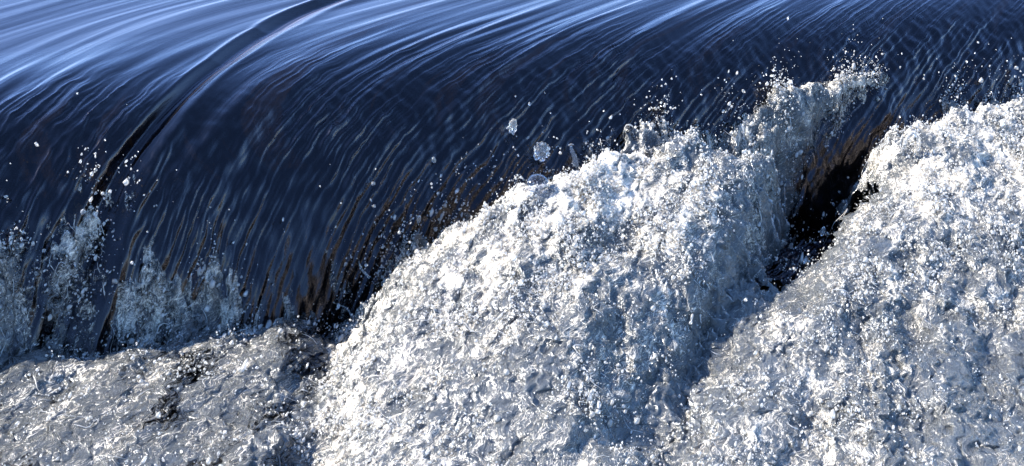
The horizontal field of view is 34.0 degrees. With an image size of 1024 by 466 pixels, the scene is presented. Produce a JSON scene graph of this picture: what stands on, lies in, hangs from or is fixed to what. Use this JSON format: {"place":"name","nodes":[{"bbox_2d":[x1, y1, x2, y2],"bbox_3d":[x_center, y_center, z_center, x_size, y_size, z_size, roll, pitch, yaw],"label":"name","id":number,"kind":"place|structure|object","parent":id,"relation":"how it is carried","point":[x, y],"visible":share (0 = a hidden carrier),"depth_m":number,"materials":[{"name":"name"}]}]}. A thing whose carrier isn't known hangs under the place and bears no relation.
{"place":"outdoors","nodes":[
{"label":"outdoors","id":0,"kind":"place"},
{"bbox_2d":[0,0,1023,465],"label":"river water","id":1,"kind":"structure","parent":0,"point":[256,120],"depth_m":6.33,"materials":[{"name":"blue liquid"}]},
{"bbox_2d":[0,174,367,465],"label":"foam","id":2,"kind":"object","parent":1,"relation":"on","point":[213,402],"visible":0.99,"depth_m":5.34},
{"bbox_2d":[336,304,352,317],"bbox_3d":[-0.615,0.278,6.056,0.085,0.051,0.015,9,24,13],"label":"water jet","id":3,"kind":"object","parent":2,"relation":"on","point":[349,312],"visible":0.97,"depth_m":6.05,"materials":[{"name":"blue liquid"}]},
{"bbox_2d":[0,17,1023,465],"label":"spray","id":4,"kind":"object","parent":1,"relation":"on","point":[588,189],"visible":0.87,"depth_m":5.86,"materials":[{"name":"white liquid"}]},
{"bbox_2d":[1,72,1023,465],"bbox_3d":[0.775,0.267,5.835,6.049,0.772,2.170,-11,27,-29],"label":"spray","id":5,"kind":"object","parent":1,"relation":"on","point":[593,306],"visible":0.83,"depth_m":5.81,"materials":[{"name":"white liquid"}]},
{"bbox_2d":[509,118,516,134],"bbox_3d":[0.004,-0.406,6.394,0.032,0.066,0.034,3,23,0],"label":"water blob","id":6,"kind":"object","parent":1,"relation":"on","point":[513,125],"visible":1,"depth_m":6.38,"materials":[{"name":"white liquid"}]},
{"bbox_2d":[533,141,550,161],"bbox_3d":[0.114,-0.313,6.421,0.067,0.085,0.058,3,23,0],"label":"water blob","id":7,"kind":"object","parent":1,"relation":"on","point":[541,151],"visible":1,"depth_m":6.41,"materials":[{"name":"white"}]},
{"bbox_2d":[338,72,888,465],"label":"foam","id":8,"kind":"object","parent":1,"relation":"on","point":[522,389],"visible":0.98,"depth_m":5.61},
{"bbox_2d":[358,261,370,278],"bbox_3d":[-0.543,0.106,6.082,0.076,0.116,0.021,21,29,36],"label":"water jet","id":9,"kind":"object","parent":8,"relation":"on","point":[364,272],"visible":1,"depth_m":6.08,"materials":[{"name":"blue liquid"}]},
{"bbox_2d":[416,215,420,222],"bbox_3d":[-0.341,-0.050,6.142,0.017,0.033,0.016,3,37,-6],"label":"water drop","id":10,"kind":"object","parent":8,"relation":"on","point":[418,220],"visible":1,"depth_m":6.13,"materials":[{"name":"blue liquid"}]},
{"bbox_2d":[524,173,550,194],"bbox_3d":[0.092,-0.171,6.040,0.096,0.089,0.096,3,23,0],"label":"water bubble","id":11,"kind":"object","parent":8,"relation":"on","point":[537,184],"visible":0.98,"depth_m":6.00,"materials":[{"name":"white liquid"}]},
{"bbox_2d":[568,144,577,166],"bbox_3d":[0.238,-0.301,6.503,0.027,0.089,0.063,-12,27,-31],"label":"water jet","id":12,"kind":"object","parent":8,"relation":"on","point":[574,159],"visible":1,"depth_m":6.50,"materials":[{"name":"blue liquid"}]},
{"bbox_2d":[820,226,825,235],"bbox_3d":[1.219,-0.007,6.567,0.021,0.042,0.023,17,13,1],"label":"water drop","id":13,"kind":"object","parent":1,"relation":"on","point":[823,230],"visible":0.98,"depth_m":6.56,"materials":[{"name":"blue liquid"}]},
{"bbox_2d":[669,86,1023,465],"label":"foam","id":14,"kind":"object","parent":1,"relation":"on","point":[959,429],"visible":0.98,"depth_m":5.76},
{"bbox_2d":[901,130,920,155],"bbox_3d":[1.623,-0.347,6.795,0.086,0.147,0.030,-1,23,-10],"label":"water loop","id":15,"kind":"object","parent":14,"relation":"on","point":[908,136],"visible":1,"depth_m":6.78,"materials":[{"name":"white liquid"}]}
]}

